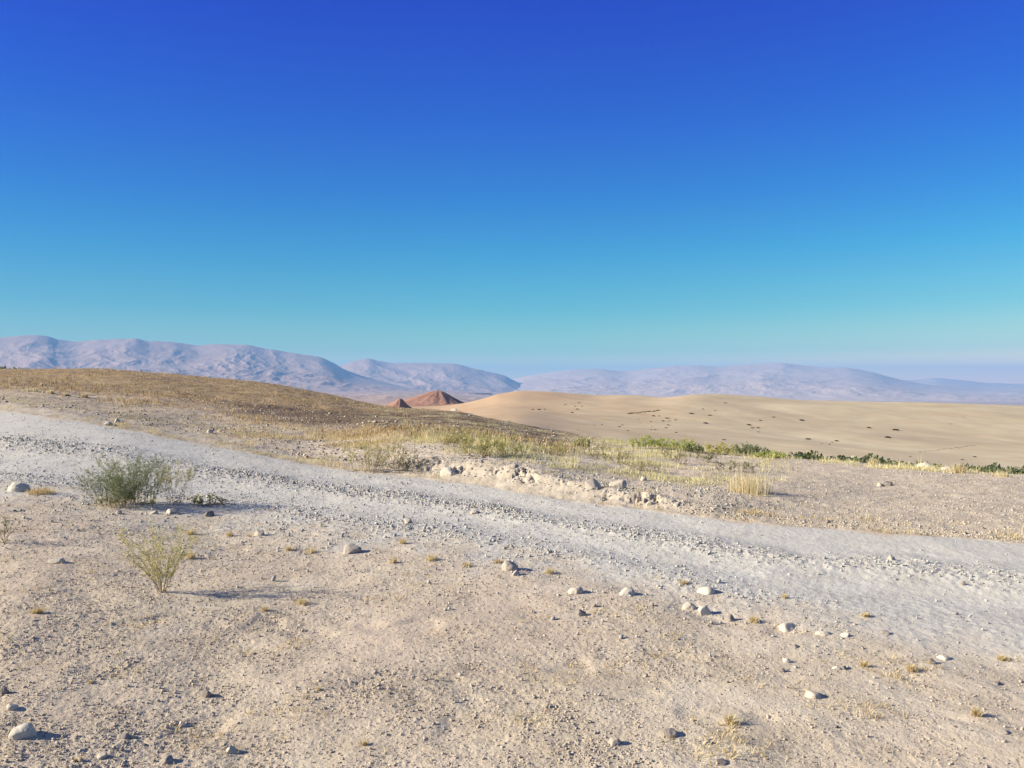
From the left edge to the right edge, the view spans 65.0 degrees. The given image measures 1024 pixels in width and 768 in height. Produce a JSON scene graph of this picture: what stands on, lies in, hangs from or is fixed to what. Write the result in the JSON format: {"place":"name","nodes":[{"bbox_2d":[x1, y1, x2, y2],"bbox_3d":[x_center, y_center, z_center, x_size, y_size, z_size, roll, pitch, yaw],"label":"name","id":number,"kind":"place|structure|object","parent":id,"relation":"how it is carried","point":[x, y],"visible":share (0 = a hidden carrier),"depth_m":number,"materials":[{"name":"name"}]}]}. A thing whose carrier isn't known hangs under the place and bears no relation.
{"place":"outdoors","nodes":[
{"label":"outdoors","id":0,"kind":"place"},
{"bbox_2d":[0,335,488,392],"bbox_3d":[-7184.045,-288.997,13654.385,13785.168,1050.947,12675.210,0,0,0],"label":"mountains","id":1,"kind":"structure","parent":0,"point":[270,366],"depth_m":12359.43,"materials":[{"name":"stone"}]},
{"bbox_2d":[0,365,609,454],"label":"grassy hill","id":2,"kind":"structure","parent":0,"point":[209,390],"depth_m":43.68,"materials":[{"name":"plant"}]},
{"bbox_2d":[22,387,41,391],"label":"grass clump","id":3,"kind":"object","parent":2,"relation":"on","point":[32,390],"visible":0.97,"depth_m":32.92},
{"bbox_2d":[0,368,597,453],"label":"hill stones","id":4,"kind":"object","parent":2,"relation":"on","point":[395,422],"visible":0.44,"depth_m":35.18,"materials":[{"name":"stone"}]},
{"bbox_2d":[785,451,818,459],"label":"bush","id":5,"kind":"object","parent":2,"relation":"on","point":[795,454],"visible":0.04,"depth_m":122.80,"materials":[{"name":"green plant"}]},
{"bbox_2d":[794,450,822,459],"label":"bush","id":6,"kind":"object","parent":2,"relation":"on","point":[811,453],"visible":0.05,"depth_m":121.81,"materials":[{"name":"green plant"}]},
{"bbox_2d":[839,455,864,462],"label":"bush","id":7,"kind":"object","parent":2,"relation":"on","point":[854,457],"depth_m":121.01,"materials":[{"name":"green plant"}]},
{"bbox_2d":[859,453,885,464],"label":"bush","id":8,"kind":"object","parent":2,"relation":"on","point":[868,458],"depth_m":124.53,"materials":[{"name":"green plant"}]},
{"bbox_2d":[960,463,981,469],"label":"bush","id":9,"kind":"object","parent":2,"relation":"on","point":[972,466],"visible":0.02,"depth_m":135.70,"materials":[{"name":"green plant"}]},
{"bbox_2d":[977,467,1005,472],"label":"bush","id":10,"kind":"object","parent":2,"relation":"on","point":[983,470],"depth_m":123.38,"materials":[{"name":"green plant"}]},
{"bbox_2d":[200,405,420,454],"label":"slope grass","id":11,"kind":"structure","parent":0,"point":[333,438],"depth_m":19.11,"materials":[{"name":"plant"}]},
{"bbox_2d":[387,398,411,407],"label":"red hill","id":12,"kind":"structure","parent":0,"point":[400,402],"depth_m":693.73,"materials":[{"name":"soil"}]},
{"bbox_2d":[382,391,463,406],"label":"red hill","id":13,"kind":"structure","parent":0,"point":[436,398],"depth_m":851.55,"materials":[{"name":"soil"}]},
{"bbox_2d":[339,358,520,391],"bbox_3d":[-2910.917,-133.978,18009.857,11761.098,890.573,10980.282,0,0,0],"label":"mountains","id":14,"kind":"structure","parent":0,"point":[438,376],"depth_m":16950.21,"materials":[{"name":"stone"}]},
{"bbox_2d":[0,483,1023,767],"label":"ground","id":15,"kind":"structure","parent":0,"point":[990,747],"depth_m":4.58,"materials":[{"name":"gravel"}]},
{"bbox_2d":[0,687,9,694],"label":"stone","id":16,"kind":"object","parent":15,"relation":"on","point":[3,690],"visible":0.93,"depth_m":4.01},
{"bbox_2d":[0,514,20,543],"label":"grey shrub","id":17,"kind":"object","parent":15,"relation":"on","point":[4,532],"visible":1,"depth_m":7.47,"materials":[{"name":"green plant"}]},
{"bbox_2d":[7,703,17,710],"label":"stone","id":18,"kind":"object","parent":15,"relation":"on","point":[10,706],"visible":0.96,"depth_m":3.83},
{"bbox_2d":[7,482,30,491],"bbox_3d":[-6.541,1.407,10.642,0.220,0.222,0.258,0,0,7],"label":"boulder","id":19,"kind":"object","parent":15,"relation":"on","point":[16,487],"visible":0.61,"depth_m":10.56,"materials":[{"name":"stone"}]},
{"bbox_2d":[8,723,36,739],"bbox_3d":[-2.163,1.552,3.560,0.115,0.096,0.104,0,0,-8],"label":"rock","id":20,"kind":"object","parent":15,"relation":"on","point":[24,730],"visible":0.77,"depth_m":3.53,"materials":[{"name":"stone"}]},
{"bbox_2d":[29,603,50,613],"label":"grass tuft","id":21,"kind":"object","parent":15,"relation":"on","point":[37,611],"visible":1,"depth_m":5.33,"materials":[{"name":"plant"}]},
{"bbox_2d":[48,558,64,563],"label":"stone","id":22,"kind":"object","parent":15,"relation":"on","point":[55,560],"visible":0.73,"depth_m":6.73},
{"bbox_2d":[96,752,107,759],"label":"stone","id":23,"kind":"object","parent":15,"relation":"on","point":[101,755],"visible":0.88,"depth_m":3.41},
{"bbox_2d":[94,493,135,507],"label":"dry shrub","id":24,"kind":"object","parent":15,"relation":"on","point":[107,499],"visible":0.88,"depth_m":9.79,"materials":[{"name":"green plant"}]},
{"bbox_2d":[117,732,129,738],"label":"stone","id":25,"kind":"object","parent":15,"relation":"on","point":[125,735],"visible":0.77,"depth_m":3.60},
{"bbox_2d":[72,450,175,507],"bbox_3d":[-4.843,1.170,10.045,1.194,0.717,1.246,0,0,0],"label":"bush","id":26,"kind":"object","parent":15,"relation":"on","point":[131,490],"visible":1,"depth_m":9.92,"materials":[{"name":"green plant"}]},
{"bbox_2d":[150,493,155,507],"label":"seedling","id":27,"kind":"object","parent":15,"relation":"on","point":[152,500],"visible":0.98,"depth_m":9.88,"materials":[{"name":"green plant"}]},
{"bbox_2d":[111,518,212,592],"bbox_3d":[-2.642,1.296,6.023,0.646,0.592,0.631,0,0,0],"label":"broom bush","id":28,"kind":"object","parent":15,"relation":"on","point":[175,557],"visible":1,"depth_m":6.01,"materials":[{"name":"green plant"}]},
{"bbox_2d":[159,755,173,763],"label":"stone","id":29,"kind":"object","parent":15,"relation":"on","point":[166,759],"visible":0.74,"depth_m":3.39,"materials":[{"name":"stone"}]},
{"bbox_2d":[166,508,178,513],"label":"stone","id":30,"kind":"object","parent":15,"relation":"on","point":[173,511],"visible":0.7,"depth_m":9.57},
{"bbox_2d":[154,453,199,505],"bbox_3d":[-4.317,1.222,10.240,0.611,0.686,0.518,0,0,-45],"label":"sapling","id":31,"kind":"object","parent":15,"relation":"on","point":[171,481],"visible":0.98,"depth_m":10.22,"materials":[{"name":"plant"}]},
{"bbox_2d":[184,549,196,558],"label":"grass tuft","id":32,"kind":"object","parent":15,"relation":"on","point":[190,554],"visible":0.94,"depth_m":7.24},
{"bbox_2d":[200,690,213,697],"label":"stone","id":33,"kind":"object","parent":15,"relation":"on","point":[205,693],"visible":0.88,"depth_m":4.11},
{"bbox_2d":[185,493,229,507],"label":"weed","id":34,"kind":"object","parent":15,"relation":"on","point":[200,501],"visible":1,"depth_m":10.44,"materials":[{"name":"green plant"}]},
{"bbox_2d":[203,511,213,516],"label":"stone","id":35,"kind":"object","parent":15,"relation":"on","point":[209,514],"visible":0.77,"depth_m":9.60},
{"bbox_2d":[226,745,237,753],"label":"stone","id":36,"kind":"object","parent":15,"relation":"on","point":[231,749],"visible":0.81,"depth_m":3.50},
{"bbox_2d":[254,530,264,535],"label":"stone","id":37,"kind":"object","parent":15,"relation":"on","point":[259,532],"visible":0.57,"depth_m":8.44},
{"bbox_2d":[292,595,310,604],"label":"grass tuft","id":38,"kind":"object","parent":15,"relation":"on","point":[300,601],"visible":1,"depth_m":5.86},
{"bbox_2d":[343,543,362,553],"bbox_3d":[-1.509,1.595,7.610,0.182,0.158,0.165,0,0,14],"label":"stone","id":39,"kind":"object","parent":15,"relation":"on","point":[349,548],"visible":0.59,"depth_m":7.57,"materials":[{"name":"stone"}]},
{"bbox_2d":[425,551,435,561],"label":"grass tuft","id":40,"kind":"object","parent":15,"relation":"on","point":[430,558],"visible":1,"depth_m":7.25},
{"bbox_2d":[0,506,1017,767],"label":"dead weeds","id":41,"kind":"object","parent":15,"relation":"on","point":[512,702],"visible":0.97,"depth_m":4.45,"materials":[{"name":"plant"}]},
{"bbox_2d":[501,560,518,570],"bbox_3d":[-0.018,1.573,6.864,0.136,0.136,0.152,0,0,-31],"label":"stone","id":42,"kind":"object","parent":15,"relation":"on","point":[507,565],"visible":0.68,"depth_m":6.82,"materials":[{"name":"stone"}]},
{"bbox_2d":[0,485,1021,767],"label":"dirt stubble","id":43,"kind":"object","parent":15,"relation":"on","point":[742,739],"visible":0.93,"depth_m":4.35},
{"bbox_2d":[543,568,555,574],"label":"grass tuft","id":44,"kind":"object","parent":15,"relation":"on","point":[552,570],"visible":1,"depth_m":6.75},
{"bbox_2d":[568,586,582,593],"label":"stone","id":45,"kind":"object","parent":15,"relation":"on","point":[576,590],"visible":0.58,"depth_m":6.09,"materials":[{"name":"stone"}]},
{"bbox_2d":[576,609,585,616],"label":"stone","id":46,"kind":"object","parent":15,"relation":"on","point":[580,613],"visible":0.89,"depth_m":5.56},
{"bbox_2d":[607,736,620,746],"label":"stone","id":47,"kind":"object","parent":15,"relation":"on","point":[614,741],"visible":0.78,"depth_m":3.54,"materials":[{"name":"stone"}]},
{"bbox_2d":[619,587,635,595],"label":"stone","id":48,"kind":"object","parent":15,"relation":"on","point":[626,591],"visible":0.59,"depth_m":6.06,"materials":[{"name":"stone"}]},
{"bbox_2d":[658,728,676,738],"bbox_3d":[0.706,1.598,3.639,0.081,0.071,0.083,0,0,30],"label":"stone","id":49,"kind":"object","parent":15,"relation":"on","point":[669,733],"visible":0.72,"depth_m":3.62,"materials":[{"name":"stone"}]},
{"bbox_2d":[682,602,695,610],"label":"stone","id":50,"kind":"object","parent":15,"relation":"on","point":[690,606],"visible":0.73,"depth_m":5.74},
{"bbox_2d":[698,605,710,615],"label":"stone","id":51,"kind":"object","parent":15,"relation":"on","point":[703,610],"visible":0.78,"depth_m":5.61,"materials":[{"name":"stone"}]},
{"bbox_2d":[697,586,715,594],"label":"stone","id":52,"kind":"object","parent":15,"relation":"on","point":[707,590],"visible":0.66,"depth_m":6.11,"materials":[{"name":"stone"}]},
{"bbox_2d":[714,758,726,765],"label":"stone","id":53,"kind":"object","parent":15,"relation":"on","point":[721,762],"visible":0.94,"depth_m":3.37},
{"bbox_2d":[724,614,734,621],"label":"stone","id":54,"kind":"object","parent":15,"relation":"on","point":[729,618],"visible":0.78,"depth_m":5.46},
{"bbox_2d":[718,710,752,728],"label":"grass tuft","id":55,"kind":"object","parent":15,"relation":"on","point":[732,719],"visible":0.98,"depth_m":3.75,"materials":[{"name":"plant"}]},
{"bbox_2d":[750,614,760,622],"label":"grass tuft","id":56,"kind":"object","parent":15,"relation":"on","point":[752,619],"visible":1,"depth_m":5.41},
{"bbox_2d":[778,622,796,631],"bbox_3d":[1.825,1.619,5.279,0.148,0.095,0.123,0,0,1],"label":"stone","id":57,"kind":"object","parent":15,"relation":"on","point":[786,627],"visible":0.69,"depth_m":5.26,"materials":[{"name":"stone"}]},
{"bbox_2d":[805,691,821,698],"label":"stone","id":58,"kind":"object","parent":15,"relation":"on","point":[812,694],"visible":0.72,"depth_m":4.10,"materials":[{"name":"stone"}]},
{"bbox_2d":[815,631,830,636],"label":"stone","id":59,"kind":"object","parent":15,"relation":"on","point":[824,633],"visible":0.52,"depth_m":5.10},
{"bbox_2d":[860,658,870,666],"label":"grass tuft","id":60,"kind":"object","parent":15,"relation":"on","point":[862,664],"visible":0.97,"depth_m":4.57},
{"bbox_2d":[903,662,918,672],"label":"grass tuft","id":61,"kind":"object","parent":15,"relation":"on","point":[908,668],"visible":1,"depth_m":4.49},
{"bbox_2d":[937,655,950,660],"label":"stone","id":62,"kind":"object","parent":15,"relation":"on","point":[944,657],"visible":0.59,"depth_m":4.69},
{"bbox_2d":[969,703,985,716],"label":"grass tuft","id":63,"kind":"object","parent":15,"relation":"on","point":[975,712],"visible":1,"depth_m":3.86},
{"bbox_2d":[995,728,1008,734],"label":"stone","id":64,"kind":"object","parent":15,"relation":"on","point":[1002,731],"visible":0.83,"depth_m":3.67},
{"bbox_2d":[997,653,1011,661],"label":"grass tuft","id":65,"kind":"object","parent":15,"relation":"on","point":[1001,657],"visible":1,"depth_m":4.69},
{"bbox_2d":[0,410,1023,723],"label":"road","id":66,"kind":"structure","parent":0,"point":[845,545],"depth_m":8.35,"materials":[{"name":"gravel"}]},
{"bbox_2d":[24,485,58,494],"bbox_3d":[-6.114,1.372,10.466,0.450,0.126,0.501,0,0,0],"label":"grass patch","id":67,"kind":"object","parent":66,"relation":"on","point":[41,491],"visible":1,"depth_m":10.38,"materials":[{"name":"plant"}]},
{"bbox_2d":[857,611,871,617],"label":"grass tuft","id":68,"kind":"object","parent":66,"relation":"on","point":[868,615],"visible":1,"depth_m":5.49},
{"bbox_2d":[0,390,1023,543],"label":"roadside","id":69,"kind":"structure","parent":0,"point":[584,496],"depth_m":13.64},
{"bbox_2d":[0,386,374,461],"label":"dry grass","id":70,"kind":"structure","parent":69,"relation":"on","point":[224,429],"depth_m":19.85,"materials":[{"name":"plant"}]},
{"bbox_2d":[342,434,399,470],"bbox_3d":[-2.559,1.231,14.492,1.128,0.686,1.238,0,0,0],"label":"bush","id":71,"kind":"object","parent":69,"relation":"on","point":[371,460],"visible":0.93,"depth_m":14.41,"materials":[{"name":"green plant"}]},
{"bbox_2d":[373,437,418,472],"bbox_3d":[-2.145,1.264,14.253,0.885,0.629,0.882,0,0,23],"label":"bush","id":72,"kind":"object","parent":69,"relation":"on","point":[405,453],"visible":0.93,"depth_m":14.26,"materials":[{"name":"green plant"}]},
{"bbox_2d":[391,454,431,471],"bbox_3d":[-1.790,1.386,14.202,0.753,0.296,0.683,0,0,0],"label":"dry shrub","id":73,"kind":"object","parent":69,"relation":"on","point":[404,470],"visible":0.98,"depth_m":14.21,"materials":[{"name":"grey plant"}]},
{"bbox_2d":[420,427,435,437],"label":"grass clump","id":74,"kind":"object","parent":69,"relation":"on","point":[426,433],"visible":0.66,"depth_m":17.55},
{"bbox_2d":[440,467,455,475],"bbox_3d":[-1.067,1.537,13.679,0.308,0.250,0.306,0,0,0],"label":"stone slab","id":75,"kind":"object","parent":69,"relation":"on","point":[448,471],"depth_m":13.58,"materials":[{"name":"stone"}]},
{"bbox_2d":[439,426,470,447],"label":"bush","id":76,"kind":"object","parent":69,"relation":"on","point":[454,438],"visible":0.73,"depth_m":15.98,"materials":[{"name":"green plant"}]},
{"bbox_2d":[456,426,501,456],"bbox_3d":[-0.595,1.022,14.607,0.883,0.596,0.862,0,0,0],"label":"bush","id":77,"kind":"object","parent":69,"relation":"on","point":[483,446],"visible":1,"depth_m":14.57,"materials":[{"name":"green plant"}]},
{"bbox_2d":[491,434,529,456],"bbox_3d":[-0.013,1.116,14.938,0.750,0.447,0.912,0,0,0],"label":"bush","id":78,"kind":"object","parent":69,"relation":"on","point":[504,448],"visible":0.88,"depth_m":14.88,"materials":[{"name":"green plant"}]},
{"bbox_2d":[0,399,1023,539],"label":"verge grass","id":79,"kind":"structure","parent":69,"relation":"on","point":[640,489],"depth_m":13.90,"materials":[{"name":"plant"}]},
{"bbox_2d":[538,442,570,455],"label":"shrub","id":80,"kind":"object","parent":69,"relation":"on","point":[560,449],"visible":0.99,"depth_m":16.39,"materials":[{"name":"green plant"}]},
{"bbox_2d":[370,437,751,517],"bbox_3d":[-0.141,1.391,14.368,10.647,0.484,4.183,0,0,38],"label":"bank rubble","id":81,"kind":"object","parent":69,"relation":"on","point":[619,488],"visible":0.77,"depth_m":12.26,"materials":[{"name":"stone"}]},
{"bbox_2d":[572,435,594,448],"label":"bush","id":82,"kind":"object","parent":69,"relation":"on","point":[577,441],"visible":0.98,"depth_m":22.21,"materials":[{"name":"green plant"}]},
{"bbox_2d":[585,478,600,489],"bbox_3d":[1.153,1.453,11.460,0.226,0.215,0.210,0,0,6],"label":"boulder","id":83,"kind":"object","parent":69,"relation":"on","point":[592,483],"visible":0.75,"depth_m":11.41,"materials":[{"name":"stone"}]},
{"bbox_2d":[413,427,783,473],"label":"shaggy grass","id":84,"kind":"structure","parent":69,"relation":"on","point":[430,438],"depth_m":16.91,"materials":[{"name":"plant"}]},
{"bbox_2d":[393,419,812,506],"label":"field grass","id":85,"kind":"structure","parent":69,"relation":"on","point":[680,478],"depth_m":15.13,"materials":[{"name":"plant"}]},
{"bbox_2d":[591,439,623,452],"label":"shrub","id":86,"kind":"object","parent":69,"relation":"on","point":[602,446],"visible":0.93,"depth_m":20.92,"materials":[{"name":"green plant"}]},
{"bbox_2d":[590,449,635,462],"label":"shrub","id":87,"kind":"object","parent":69,"relation":"on","point":[603,453],"visible":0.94,"depth_m":15.87,"materials":[{"name":"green plant"}]},
{"bbox_2d":[608,480,626,488],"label":"boulder","id":88,"kind":"object","parent":69,"relation":"on","point":[620,483],"visible":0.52,"depth_m":11.46,"materials":[{"name":"stone"}]},
{"bbox_2d":[618,459,659,471],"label":"shrub","id":89,"kind":"object","parent":69,"relation":"on","point":[643,465],"visible":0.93,"depth_m":14.44,"materials":[{"name":"green plant"}]},
{"bbox_2d":[628,434,655,448],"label":"bush","id":90,"kind":"object","parent":69,"relation":"on","point":[643,440],"visible":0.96,"depth_m":24.52,"materials":[{"name":"green plant"}]},
{"bbox_2d":[650,436,678,449],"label":"bush","id":91,"kind":"object","parent":69,"relation":"on","point":[657,443],"visible":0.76,"depth_m":24.85,"materials":[{"name":"green plant"}]},
{"bbox_2d":[660,441,690,463],"bbox_3d":[3.548,1.490,17.513,0.701,0.530,0.658,0,0,25],"label":"shrub","id":92,"kind":"object","parent":69,"relation":"on","point":[684,456],"visible":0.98,"depth_m":17.46,"materials":[{"name":"grey plant"}]},
{"bbox_2d":[660,438,694,451],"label":"bush","id":93,"kind":"object","parent":69,"relation":"on","point":[684,444],"visible":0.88,"depth_m":23.96,"materials":[{"name":"green plant"}]},
{"bbox_2d":[686,442,705,453],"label":"bush","id":94,"kind":"object","parent":69,"relation":"on","point":[700,448],"visible":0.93,"depth_m":23.50,"materials":[{"name":"green plant"}]},
{"bbox_2d":[695,451,720,462],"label":"shrub","id":95,"kind":"object","parent":69,"relation":"on","point":[709,458],"visible":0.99,"depth_m":18.43,"materials":[{"name":"grey plant"}]},
{"bbox_2d":[705,441,735,454],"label":"bush","id":96,"kind":"object","parent":69,"relation":"on","point":[719,450],"visible":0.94,"depth_m":22.97,"materials":[{"name":"green plant"}]},
{"bbox_2d":[715,460,760,472],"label":"shrub","id":97,"kind":"object","parent":69,"relation":"on","point":[732,462],"visible":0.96,"depth_m":15.49,"materials":[{"name":"grey plant"}]},
{"bbox_2d":[731,441,765,456],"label":"bush","id":98,"kind":"object","parent":69,"relation":"on","point":[756,450],"visible":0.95,"depth_m":22.56,"materials":[{"name":"green plant"}]},
{"bbox_2d":[726,468,775,496],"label":"tall grass","id":99,"kind":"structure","parent":69,"relation":"on","point":[752,488],"depth_m":11.29,"materials":[{"name":"plant"}]},
{"bbox_2d":[754,451,785,458],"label":"bush","id":100,"kind":"object","parent":69,"relation":"on","point":[772,453],"visible":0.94,"depth_m":20.70,"materials":[{"name":"green plant"}]},
{"bbox_2d":[682,452,1023,541],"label":"field stones","id":101,"kind":"object","parent":69,"relation":"on","point":[910,525],"visible":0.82,"depth_m":10.28,"materials":[{"name":"stone"}]},
{"bbox_2d":[864,456,878,465],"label":"grass clump","id":102,"kind":"object","parent":69,"relation":"on","point":[872,461],"visible":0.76,"depth_m":18.72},
{"bbox_2d":[882,481,892,485],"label":"stone","id":103,"kind":"object","parent":69,"relation":"on","point":[886,483],"visible":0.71,"depth_m":13.54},
{"bbox_2d":[915,462,931,467],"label":"boulder","id":104,"kind":"object","parent":69,"relation":"on","point":[924,464],"visible":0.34,"depth_m":17.62,"materials":[{"name":"stone"}]},
{"bbox_2d":[943,461,968,473],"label":"grass clump","id":105,"kind":"object","parent":69,"relation":"on","point":[959,470],"visible":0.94,"depth_m":16.60,"materials":[{"name":"plant"}]},
{"bbox_2d":[984,469,1011,476],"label":"grass clump","id":106,"kind":"object","parent":69,"relation":"on","point":[1003,474],"visible":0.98,"depth_m":15.67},
{"bbox_2d":[0,0,1023,383],"label":"sky","id":107,"kind":"structure","parent":0,"point":[512,189],"materials":[{"name":"blue"}]},
{"bbox_2d":[315,390,1023,405],"bbox_3d":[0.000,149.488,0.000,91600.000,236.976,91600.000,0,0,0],"label":"distant plain","id":108,"kind":"structure","parent":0,"point":[380,397],"depth_m":7655.28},
{"bbox_2d":[381,391,1023,470],"bbox_3d":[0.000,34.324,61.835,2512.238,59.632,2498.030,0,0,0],"label":"sandy hill","id":109,"kind":"structure","parent":0,"point":[990,433],"depth_m":329.99,"materials":[{"name":"sand"}]},
{"bbox_2d":[987,462,1003,470],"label":"bush","id":110,"kind":"object","parent":109,"relation":"on","point":[993,465],"visible":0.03,"depth_m":140.77,"materials":[{"name":"green plant"}]},
{"bbox_2d":[512,363,1023,401],"bbox_3d":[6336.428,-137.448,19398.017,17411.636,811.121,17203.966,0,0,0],"label":"mountains","id":111,"kind":"structure","parent":0,"point":[786,381],"depth_m":16307.22,"materials":[{"name":"stone"}]},
{"bbox_2d":[654,446,1022,474],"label":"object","id":112,"kind":"structure","parent":0,"point":[919,468],"depth_m":17.56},
{"bbox_2d":[905,378,1023,396],"bbox_3d":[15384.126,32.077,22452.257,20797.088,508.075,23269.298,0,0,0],"label":"mountains","id":113,"kind":"structure","parent":0,"point":[1005,389],"depth_m":21172.81,"materials":[{"name":"stone"}]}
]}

